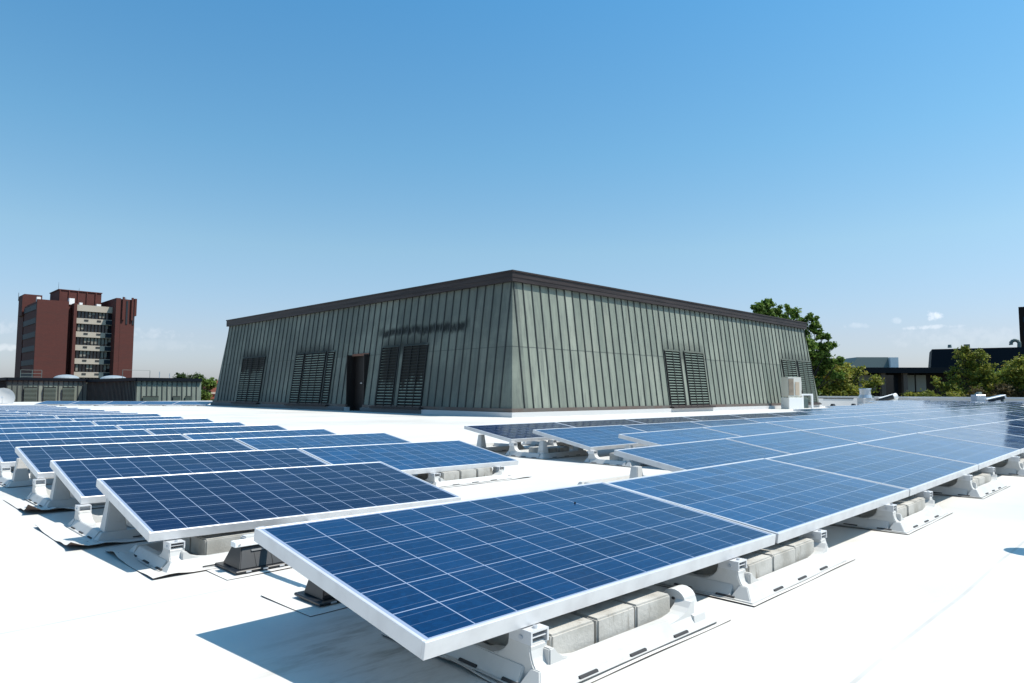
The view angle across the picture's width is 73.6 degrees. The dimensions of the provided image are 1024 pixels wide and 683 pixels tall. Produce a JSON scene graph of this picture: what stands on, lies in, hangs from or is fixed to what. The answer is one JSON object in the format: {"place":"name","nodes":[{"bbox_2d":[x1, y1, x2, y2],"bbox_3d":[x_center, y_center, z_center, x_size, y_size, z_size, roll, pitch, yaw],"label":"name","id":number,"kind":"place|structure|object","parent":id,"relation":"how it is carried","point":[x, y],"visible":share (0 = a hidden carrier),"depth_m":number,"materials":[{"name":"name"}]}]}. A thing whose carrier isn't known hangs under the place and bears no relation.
{"place":"outdoors","nodes":[
{"label":"outdoors","id":0,"kind":"place"},
{"bbox_2d":[14,286,136,378],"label":"brick tower","id":1,"kind":"structure","parent":0,"point":[84,334],"depth_m":208.54,"materials":[{"name":"red"}]},
{"bbox_2d":[21,302,36,377],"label":"side windows","id":2,"kind":"structure","parent":1,"relation":"in","point":[28,338],"depth_m":206.04,"materials":[{"name":"grey glass"}]},
{"bbox_2d":[0,0,1023,379],"label":"sky","id":3,"kind":"structure","parent":0,"point":[855,165],"materials":[{"name":"blue"}]},
{"bbox_2d":[254,482,775,660],"bbox_3d":[0.136,0.780,2.731,1.956,0.048,0.992,5,2,-44],"label":"solar panel","id":4,"kind":"object","parent":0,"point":[424,582],"visible":1,"depth_m":2.39,"materials":[{"name":"glass"}]},
{"bbox_2d":[618,427,740,445],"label":"solar panel","id":5,"kind":"object","parent":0,"point":[655,438],"visible":0.48,"depth_m":8.56,"materials":[{"name":"glass"}]},
{"bbox_2d":[928,339,1023,367],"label":"building","id":6,"kind":"structure","parent":0,"point":[941,358],"depth_m":109.02,"materials":[{"name":"black metal"}]},
{"bbox_2d":[1018,307,1023,346],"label":"dark tower","id":7,"kind":"structure","parent":0,"point":[1021,318],"depth_m":200.04,"materials":[{"name":"black"}]},
{"bbox_3d":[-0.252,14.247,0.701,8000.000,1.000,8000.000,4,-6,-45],"label":"ground","id":8,"kind":"structure","parent":0,"visible":0},
{"bbox_2d":[0,377,201,401],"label":"clad building","id":9,"kind":"structure","parent":8,"relation":"on","point":[87,389],"depth_m":82.54,"materials":[{"name":"grey metal"}]},
{"bbox_2d":[199,377,217,400],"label":"leafy tree","id":10,"kind":"object","parent":8,"relation":"on","point":[210,383],"visible":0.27,"depth_m":98.61,"materials":[{"name":"green plant"}]},
{"bbox_2d":[0,402,1023,682],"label":"roof","id":11,"kind":"structure","parent":8,"relation":"on","point":[940,600],"depth_m":2.60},
{"bbox_2d":[0,388,14,403],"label":"satellite dish","id":12,"kind":"object","parent":11,"relation":"on","point":[7,395],"visible":0.94,"depth_m":44.73,"materials":[{"name":"grey"}]},
{"bbox_2d":[0,458,53,486],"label":"mounting base","id":13,"kind":"object","parent":11,"relation":"on","point":[19,476],"visible":0.45,"depth_m":6.25,"materials":[{"name":"white plastic"}]},
{"bbox_2d":[0,434,189,466],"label":"solar panel","id":14,"kind":"object","parent":13,"relation":"on","point":[9,456],"visible":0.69,"depth_m":7.67,"materials":[{"name":"glass"}]},
{"bbox_2d":[0,415,56,419],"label":"solar panel","id":15,"kind":"object","parent":11,"relation":"on","point":[27,417],"visible":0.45,"depth_m":13.68,"materials":[{"name":"glass"}]},
{"bbox_2d":[0,418,72,422],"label":"solar panel","id":16,"kind":"object","parent":11,"relation":"on","point":[35,420],"visible":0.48,"depth_m":12.55,"materials":[{"name":"glass"}]},
{"bbox_2d":[0,421,96,427],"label":"solar panel","id":17,"kind":"object","parent":11,"relation":"on","point":[45,424],"visible":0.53,"depth_m":11.32,"materials":[{"name":"glass"}]},
{"bbox_2d":[4,498,104,509],"bbox_3d":[-3.268,1.228,5.526,1.220,0.078,0.960,4,-6,-45],"label":"membrane patch","id":18,"kind":"object","parent":11,"relation":"on","point":[21,503],"visible":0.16,"depth_m":5.11,"materials":[{"name":"white"}]},
{"bbox_2d":[24,474,105,509],"bbox_3d":[-3.293,1.140,5.543,0.959,0.244,0.734,4,-6,-45],"label":"mounting base","id":19,"kind":"object","parent":18,"relation":"on","point":[56,495],"visible":0.45,"depth_m":5.10,"materials":[{"name":"white plastic"}]},
{"bbox_2d":[0,425,120,433],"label":"solar panel","id":20,"kind":"object","parent":11,"relation":"on","point":[55,429],"visible":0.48,"depth_m":10.17,"materials":[{"name":"glass"}]},
{"bbox_2d":[36,522,145,545],"bbox_3d":[-2.269,1.166,4.463,1.240,0.050,0.920,4,-6,-45],"label":"membrane patch","id":21,"kind":"object","parent":11,"relation":"on","point":[62,533],"visible":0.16,"depth_m":4.03,"materials":[{"name":"white"}]},
{"bbox_2d":[65,498,142,540],"bbox_3d":[-2.272,1.067,4.473,0.959,0.240,0.734,4,-6,-45],"label":"mounting base","id":22,"kind":"object","parent":21,"relation":"on","point":[107,525],"visible":0.43,"depth_m":4.03,"materials":[{"name":"white plastic"}]},
{"bbox_2d":[50,448,329,503],"bbox_3d":[-2.393,1.022,5.412,1.956,0.046,0.992,5,3,-44],"label":"solar panel","id":23,"kind":"object","parent":22,"relation":"on","point":[78,478],"visible":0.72,"depth_m":5.34,"materials":[{"name":"glass"}]},
{"bbox_2d":[55,413,160,418],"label":"solar panel","id":24,"kind":"object","parent":11,"relation":"on","point":[105,416],"visible":0.41,"depth_m":14.66,"materials":[{"name":"glass"}]},
{"bbox_2d":[72,416,184,421],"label":"solar panel","id":25,"kind":"object","parent":11,"relation":"on","point":[124,418],"visible":0.38,"depth_m":13.59,"materials":[{"name":"glass"}]},
{"bbox_2d":[92,418,212,425],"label":"solar panel","id":26,"kind":"object","parent":11,"relation":"on","point":[154,421],"visible":0.38,"depth_m":12.42,"materials":[{"name":"glass"}]},
{"bbox_2d":[105,547,220,578],"bbox_3d":[-1.537,1.131,3.795,1.080,0.027,0.780,4,-6,-45],"label":"membrane patch","id":27,"kind":"object","parent":11,"relation":"on","point":[125,556],"visible":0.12,"depth_m":3.38,"materials":[{"name":"white"}]},
{"bbox_2d":[129,538,227,572],"bbox_3d":[-1.521,1.068,3.756,0.919,0.136,0.629,4,-6,-45],"label":"mounting base","id":28,"kind":"object","parent":27,"relation":"on","point":[170,555],"visible":0.4,"depth_m":3.35,"materials":[{"name":"white plastic"}]},
{"bbox_2d":[191,529,254,554],"bbox_3d":[-1.473,1.066,3.665,0.400,0.098,0.200,4,-6,-45],"label":"concrete block","id":29,"kind":"object","parent":28,"relation":"in","point":[210,544],"depth_m":3.52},
{"bbox_2d":[96,462,460,541],"bbox_3d":[-1.385,0.951,4.322,1.956,0.046,0.992,6,3,-44],"label":"solar panel","id":30,"kind":"object","parent":28,"relation":"on","point":[152,508],"visible":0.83,"depth_m":4.09,"materials":[{"name":"glass"}]},
{"bbox_2d":[116,422,246,429],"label":"solar panel","id":31,"kind":"object","parent":11,"relation":"on","point":[174,425],"visible":0.29,"depth_m":11.34,"materials":[{"name":"glass"}]},
{"bbox_2d":[145,425,287,434],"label":"solar panel","id":32,"kind":"object","parent":11,"relation":"on","point":[166,431],"visible":0.36,"depth_m":10.22,"materials":[{"name":"glass"}]},
{"bbox_2d":[206,565,291,579],"bbox_3d":[-1.143,1.125,3.569,0.840,0.008,0.395,4,-6,-45],"label":"membrane patch","id":33,"kind":"object","parent":11,"relation":"on","point":[223,573],"visible":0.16,"depth_m":3.26,"materials":[{"name":"white"}]},
{"bbox_2d":[215,533,286,574],"bbox_3d":[-1.181,1.040,3.492,0.556,0.145,0.255,4,-6,-45],"label":"black foot","id":34,"kind":"object","parent":33,"relation":"on","point":[247,553],"visible":0.38,"depth_m":3.32},
{"bbox_2d":[182,429,335,439],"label":"solar panel","id":35,"kind":"object","parent":11,"relation":"on","point":[247,434],"visible":0.3,"depth_m":9.14,"materials":[{"name":"glass"}]},
{"bbox_2d":[261,586,347,616],"bbox_3d":[-0.639,1.062,2.985,0.750,0.030,0.420,4,-6,-45],"label":"membrane patch","id":36,"kind":"object","parent":11,"relation":"on","point":[288,598],"visible":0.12,"depth_m":2.73,"materials":[{"name":"white"}]},
{"bbox_2d":[294,580,339,605],"bbox_3d":[-0.691,0.977,2.887,0.376,0.152,0.215,4,-6,-45],"label":"black foot","id":37,"kind":"object","parent":36,"relation":"on","point":[313,593],"visible":0.06,"depth_m":2.75},
{"bbox_2d":[440,474,530,487],"bbox_3d":[-0.530,1.365,6.819,1.280,0.012,0.790,4,-6,-45],"label":"membrane patch","id":38,"kind":"object","parent":11,"relation":"on","point":[515,476],"visible":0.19,"depth_m":6.71,"materials":[{"name":"white"}]},
{"bbox_2d":[415,466,511,486],"bbox_3d":[-0.560,1.300,6.741,0.979,0.121,0.629,4,-6,-45],"label":"mounting base","id":39,"kind":"object","parent":38,"relation":"on","point":[435,479],"visible":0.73,"depth_m":6.47,"materials":[{"name":"white plastic"}]},
{"bbox_2d":[298,440,518,474],"bbox_3d":[-0.975,1.142,6.778,1.956,0.046,0.992,5,3,-44],"label":"solar panel","id":40,"kind":"object","parent":39,"relation":"on","point":[411,458],"visible":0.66,"depth_m":6.73,"materials":[{"name":"glass"}]},
{"bbox_2d":[418,471,458,480],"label":"concrete block","id":41,"kind":"object","parent":39,"relation":"in","point":[449,475],"depth_m":6.45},
{"bbox_2d":[472,434,524,451],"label":"mounting base","id":42,"kind":"object","parent":11,"relation":"on","point":[492,447],"visible":0.48,"depth_m":10.02,"materials":[{"name":"white plastic"}]},
{"bbox_2d":[210,269,821,417],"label":"metal clad building","id":43,"kind":"structure","parent":11,"relation":"on","point":[512,343],"depth_m":29.46,"materials":[{"name":"grey metal"}]},
{"bbox_2d":[354,356,363,409],"bbox_3d":[-6.731,1.857,30.919,0.125,2.500,1.369,4,-6,-45],"label":"door","id":44,"kind":"structure","parent":43,"relation":"in","point":[359,360],"depth_m":31.15,"materials":[{"name":"black"}]},
{"bbox_2d":[505,440,587,458],"bbox_3d":[0.483,1.448,9.421,0.959,0.226,0.734,4,-6,-45],"label":"mounting base","id":45,"kind":"object","parent":11,"relation":"on","point":[515,451],"visible":0.84,"depth_m":9.17,"materials":[{"name":"white plastic"}]},
{"bbox_2d":[464,422,572,442],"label":"solar panel","id":46,"kind":"object","parent":45,"relation":"on","point":[519,432],"visible":0.67,"depth_m":9.97,"materials":[{"name":"glass"}]},
{"bbox_2d":[522,440,571,445],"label":"mounting base","id":47,"kind":"object","parent":11,"relation":"on","point":[536,443],"visible":0.26,"depth_m":11.10,"materials":[{"name":"white plastic"}]},
{"bbox_2d":[556,419,644,426],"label":"solar panel","id":48,"kind":"object","parent":47,"relation":"on","point":[589,423],"visible":0.36,"depth_m":11.87,"materials":[{"name":"glass"}]},
{"bbox_2d":[381,613,730,682],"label":"membrane patch","id":49,"kind":"object","parent":11,"relation":"on","point":[720,620],"visible":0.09,"depth_m":2.12,"materials":[{"name":"rubber"}]},
{"bbox_2d":[442,585,716,682],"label":"mounting base","id":50,"kind":"object","parent":49,"relation":"on","point":[527,654],"visible":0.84,"depth_m":2.03,"materials":[{"name":"white plastic"}]},
{"bbox_2d":[484,613,593,653],"bbox_3d":[0.051,0.917,2.194,0.195,0.098,0.395,4,-6,-43],"label":"concrete block","id":51,"kind":"object","parent":50,"relation":"in","point":[569,633],"depth_m":2.08,"materials":[{"name":"concrete"}]},
{"bbox_2d":[569,600,633,643],"bbox_3d":[0.200,0.928,2.336,0.195,0.098,0.395,4,-6,-44],"label":"concrete block","id":52,"kind":"object","parent":50,"relation":"in","point":[610,618],"depth_m":2.20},
{"bbox_2d":[609,588,669,627],"bbox_3d":[0.351,0.939,2.478,0.195,0.098,0.395,4,-6,-42],"label":"concrete block","id":53,"kind":"object","parent":50,"relation":"in","point":[648,605],"depth_m":2.34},
{"bbox_2d":[577,466,646,484],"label":"mounting base","id":54,"kind":"object","parent":11,"relation":"on","point":[636,471],"visible":0.13,"depth_m":6.12,"materials":[{"name":"white plastic"}]},
{"bbox_2d":[584,445,646,466],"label":"mounting base","id":55,"kind":"object","parent":11,"relation":"on","point":[594,457],"visible":0.55,"depth_m":8.20,"materials":[{"name":"white plastic"}]},
{"bbox_2d":[533,425,647,450],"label":"solar panel","id":56,"kind":"object","parent":55,"relation":"on","point":[592,438],"visible":0.82,"depth_m":9.11,"materials":[{"name":"glass"}]},
{"bbox_2d":[627,417,700,423],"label":"solar panel","id":57,"kind":"object","parent":11,"relation":"on","point":[662,420],"visible":0.38,"depth_m":13.24,"materials":[{"name":"glass"}]},
{"bbox_2d":[623,422,709,431],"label":"solar panel","id":58,"kind":"object","parent":11,"relation":"on","point":[663,426],"visible":0.38,"depth_m":10.95,"materials":[{"name":"glass"}]},
{"bbox_2d":[682,415,745,420],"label":"solar panel","id":59,"kind":"object","parent":11,"relation":"on","point":[713,417],"visible":0.37,"depth_m":14.61,"materials":[{"name":"glass"}]},
{"bbox_2d":[690,419,760,426],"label":"solar panel","id":60,"kind":"object","parent":11,"relation":"on","point":[710,423],"visible":0.41,"depth_m":12.37,"materials":[{"name":"glass"}]},
{"bbox_2d":[702,422,798,435],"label":"solar panel","id":61,"kind":"object","parent":11,"relation":"on","point":[748,429],"visible":0.41,"depth_m":10.05,"materials":[{"name":"glass"}]},
{"bbox_2d":[654,557,854,606],"bbox_3d":[1.048,1.073,3.279,1.080,0.018,0.760,4,-6,-45],"label":"membrane patch","id":62,"kind":"object","parent":11,"relation":"on","point":[791,587],"visible":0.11,"depth_m":2.91,"materials":[{"name":"rubber"}]},
{"bbox_2d":[660,529,846,603],"bbox_3d":[1.064,0.988,3.227,0.999,0.148,0.629,4,-6,-45],"label":"mounting base","id":63,"kind":"object","parent":62,"relation":"on","point":[732,579],"visible":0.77,"depth_m":2.84,"materials":[{"name":"white plastic"}]},
{"bbox_2d":[690,552,771,578],"bbox_3d":[0.910,0.981,3.025,0.395,0.098,0.225,-4,-6,45],"label":"concrete block","id":64,"kind":"object","parent":63,"relation":"in","point":[759,565],"depth_m":2.92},
{"bbox_2d":[604,458,908,543],"bbox_3d":[1.542,0.893,4.119,1.956,0.046,0.992,4,2,-45],"label":"solar panel","id":65,"kind":"object","parent":63,"relation":"on","point":[782,501],"visible":0.81,"depth_m":3.91,"materials":[{"name":"glass"}]},
{"bbox_2d":[752,544,795,571],"bbox_3d":[1.081,0.995,3.196,0.225,0.098,0.395,4,-6,-44],"label":"concrete block","id":66,"kind":"object","parent":63,"relation":"in","point":[782,556],"depth_m":3.06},
{"bbox_2d":[775,537,813,561],"bbox_3d":[1.242,1.008,3.369,0.395,0.098,0.225,-4,-6,45],"label":"concrete block","id":67,"kind":"object","parent":63,"relation":"in","point":[803,547],"depth_m":3.23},
{"bbox_2d":[746,416,801,421],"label":"solar panel","id":68,"kind":"object","parent":11,"relation":"on","point":[773,419],"visible":0.35,"depth_m":13.79,"materials":[{"name":"glass"}]},
{"bbox_2d":[781,377,813,408],"bbox_3d":[15.557,2.807,37.249,1.675,1.720,0.700,1,-4,-15],"label":"air conditioner","id":69,"kind":"object","parent":11,"relation":"on","point":[791,387],"visible":0.95,"depth_m":36.89,"materials":[{"name":"white paint"}]},
{"bbox_2d":[765,419,846,429],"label":"solar panel","id":70,"kind":"object","parent":11,"relation":"on","point":[806,424],"visible":0.41,"depth_m":11.45,"materials":[{"name":"glass"}]},
{"bbox_2d":[818,398,856,405],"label":"roof curb","id":71,"kind":"structure","parent":11,"relation":"on","point":[837,401],"depth_m":45.80,"materials":[{"name":"grey"}]},
{"bbox_2d":[815,417,884,425],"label":"solar panel","id":72,"kind":"object","parent":11,"relation":"on","point":[849,421],"visible":0.43,"depth_m":12.85,"materials":[{"name":"glass"}]},
{"bbox_2d":[802,425,903,441],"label":"solar panel","id":73,"kind":"object","parent":11,"relation":"on","point":[855,433],"visible":0.38,"depth_m":9.14,"materials":[{"name":"glass"}]},
{"bbox_2d":[857,388,873,404],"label":"exhaust fan","id":74,"kind":"object","parent":11,"relation":"on","point":[864,395],"visible":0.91,"depth_m":48.16,"materials":[{"name":"grey"}]},
{"bbox_2d":[854,415,912,422],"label":"solar panel","id":75,"kind":"object","parent":11,"relation":"on","point":[884,418],"visible":0.34,"depth_m":14.23,"materials":[{"name":"glass"}]},
{"bbox_2d":[831,512,952,534],"bbox_3d":[2.403,1.176,4.619,0.760,0.018,1.040,-4,-6,45],"label":"membrane patch","id":76,"kind":"object","parent":11,"relation":"on","point":[931,522],"visible":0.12,"depth_m":4.22,"materials":[{"name":"white"}]},
{"bbox_2d":[834,490,946,532],"bbox_3d":[2.419,1.088,4.567,0.629,0.153,0.959,-4,-6,45],"label":"mounting base","id":77,"kind":"object","parent":76,"relation":"on","point":[886,517],"visible":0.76,"depth_m":4.18,"materials":[{"name":"white plastic"}]},
{"bbox_2d":[856,504,906,517],"bbox_3d":[2.276,1.086,4.379,0.211,0.098,0.395,4,-6,-44],"label":"concrete block","id":78,"kind":"object","parent":77,"relation":"in","point":[902,510],"depth_m":4.27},
{"bbox_2d":[889,500,917,515],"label":"concrete block","id":79,"kind":"object","parent":77,"relation":"in","point":[912,507],"depth_m":4.40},
{"bbox_2d":[857,422,940,434],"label":"solar panel","id":80,"kind":"object","parent":11,"relation":"on","point":[901,428],"visible":0.38,"depth_m":10.57,"materials":[{"name":"glass"}]},
{"bbox_2d":[886,413,938,419],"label":"solar panel","id":81,"kind":"object","parent":11,"relation":"on","point":[913,416],"visible":0.42,"depth_m":15.62,"materials":[{"name":"glass"}]},
{"bbox_2d":[818,396,1023,401],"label":"parapet","id":82,"kind":"structure","parent":11,"relation":"on","point":[1007,399],"depth_m":52.83,"materials":[{"name":"grey"}]},
{"bbox_2d":[897,419,969,428],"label":"solar panel","id":83,"kind":"object","parent":11,"relation":"on","point":[936,424],"visible":0.41,"depth_m":11.97,"materials":[{"name":"glass"}]},
{"bbox_2d":[931,416,992,425],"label":"solar panel","id":84,"kind":"object","parent":11,"relation":"on","point":[962,420],"visible":0.37,"depth_m":13.35,"materials":[{"name":"glass"}]},
{"bbox_2d":[935,485,1008,498],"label":"membrane patch","id":85,"kind":"object","parent":11,"relation":"on","point":[980,498],"visible":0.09,"depth_m":5.56,"materials":[{"name":"white"}]},
{"bbox_2d":[925,466,1006,497],"bbox_3d":[3.812,1.185,5.944,0.999,0.172,0.629,4,-6,-45],"label":"mounting base","id":86,"kind":"object","parent":85,"relation":"on","point":[965,486],"visible":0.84,"depth_m":5.54,"materials":[{"name":"white plastic"}]},
{"bbox_2d":[765,443,978,495],"bbox_3d":[2.943,0.991,5.511,1.956,0.046,0.992,4,2,-45],"label":"solar panel","id":87,"kind":"object","parent":86,"relation":"on","point":[913,473],"visible":0.81,"depth_m":5.35,"materials":[{"name":"glass"}]},
{"bbox_2d":[958,414,1010,421],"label":"solar panel","id":88,"kind":"object","parent":11,"relation":"on","point":[986,418],"visible":0.48,"depth_m":14.76,"materials":[{"name":"glass"}]},
{"bbox_2d":[971,392,1006,401],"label":"metal vent","id":89,"kind":"object","parent":11,"relation":"on","point":[977,396],"visible":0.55,"depth_m":46.01,"materials":[{"name":"grey"}]},
{"bbox_2d":[962,423,1023,436],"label":"solar panel","id":90,"kind":"object","parent":11,"relation":"on","point":[1004,429],"visible":0.68,"depth_m":9.69,"materials":[{"name":"glass"}]},
{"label":"mounting base","id":91,"kind":"object","parent":11,"relation":"on","visible":0},
{"bbox_2d":[614,439,788,471],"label":"solar panel","id":92,"kind":"object","parent":91,"relation":"on","point":[685,456],"visible":0.61,"depth_m":6.26,"materials":[{"name":"glass"}]},
{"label":"mounting base","id":93,"kind":"object","parent":11,"relation":"on","visible":0},
{"bbox_2d":[725,430,858,453],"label":"solar panel","id":94,"kind":"object","parent":93,"relation":"on","point":[792,442],"visible":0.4,"depth_m":7.74,"materials":[{"name":"glass"}]},
{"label":"mounting base","id":95,"kind":"object","parent":11,"relation":"on","visible":0},
{"bbox_2d":[15,438,254,478],"bbox_3d":[-3.420,1.077,6.479,1.956,0.046,0.992,5,2,-45],"label":"solar panel","id":96,"kind":"object","parent":95,"relation":"on","point":[36,460],"visible":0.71,"depth_m":6.43,"materials":[{"name":"glass"}]},
{"bbox_2d":[235,433,410,449],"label":"solar panel","id":97,"kind":"object","parent":95,"relation":"on","point":[283,442],"visible":0.33,"depth_m":7.92,"materials":[{"name":"glass"}]},
{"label":"mounting base","id":98,"kind":"object","parent":11,"relation":"on","visible":0},
{"bbox_2d":[0,429,152,440],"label":"solar panel","id":99,"kind":"object","parent":98,"relation":"on","point":[61,435],"visible":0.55,"depth_m":8.96,"materials":[{"name":"glass"}]},
{"bbox_2d":[750,298,845,395],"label":"tall tree","id":100,"kind":"object","parent":8,"relation":"on","point":[821,361],"visible":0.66,"depth_m":64.36,"materials":[{"name":"green plant"}]},
{"bbox_2d":[821,381,872,395],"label":"leafy tree","id":101,"kind":"object","parent":8,"relation":"on","point":[845,388],"visible":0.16,"depth_m":66.68,"materials":[{"name":"green plant"}]},
{"bbox_2d":[815,357,885,395],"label":"leafy tree","id":102,"kind":"object","parent":8,"relation":"on","point":[853,373],"visible":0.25,"depth_m":67.27,"materials":[{"name":"green plant"}]},
{"bbox_2d":[824,357,1004,396],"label":"canopy building","id":103,"kind":"structure","parent":8,"relation":"on","point":[899,381],"depth_m":95.66,"materials":[{"name":"black"}]},
{"bbox_2d":[901,388,964,396],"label":"brown shrub","id":104,"kind":"object","parent":8,"relation":"on","point":[922,394],"visible":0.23,"depth_m":66.40,"materials":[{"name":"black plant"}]},
{"bbox_2d":[930,345,1004,396],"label":"tree","id":105,"kind":"object","parent":8,"relation":"on","point":[980,377],"visible":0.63,"depth_m":67.87,"materials":[{"name":"green plant"}]},
{"bbox_2d":[966,381,1023,396],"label":"brown shrub","id":106,"kind":"object","parent":8,"relation":"on","point":[1008,391],"visible":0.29,"depth_m":64.85,"materials":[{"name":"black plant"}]},
{"bbox_2d":[990,352,1023,395],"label":"leafy tree","id":107,"kind":"object","parent":8,"relation":"on","point":[1015,370],"visible":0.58,"depth_m":65.81,"materials":[{"name":"green plant"}]},
{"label":"membrane patch","id":108,"kind":"object","parent":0,"visible":0},
{"bbox_2d":[974,453,1023,475],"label":"mounting base","id":109,"kind":"object","parent":108,"relation":"on","point":[1014,466],"visible":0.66,"depth_m":6.91,"materials":[{"name":"white plastic"}]},
{"bbox_2d":[859,433,1020,469],"bbox_3d":[4.341,1.079,6.906,1.956,0.047,0.992,4,2,-45],"label":"solar panel","id":110,"kind":"object","parent":109,"relation":"on","point":[981,455],"visible":0.77,"depth_m":6.78,"materials":[{"name":"glass"}]},
{"bbox_2d":[918,427,1023,453],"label":"solar panel","id":111,"kind":"object","parent":109,"relation":"on","point":[990,438],"visible":0.72,"depth_m":8.20,"materials":[{"name":"glass"}]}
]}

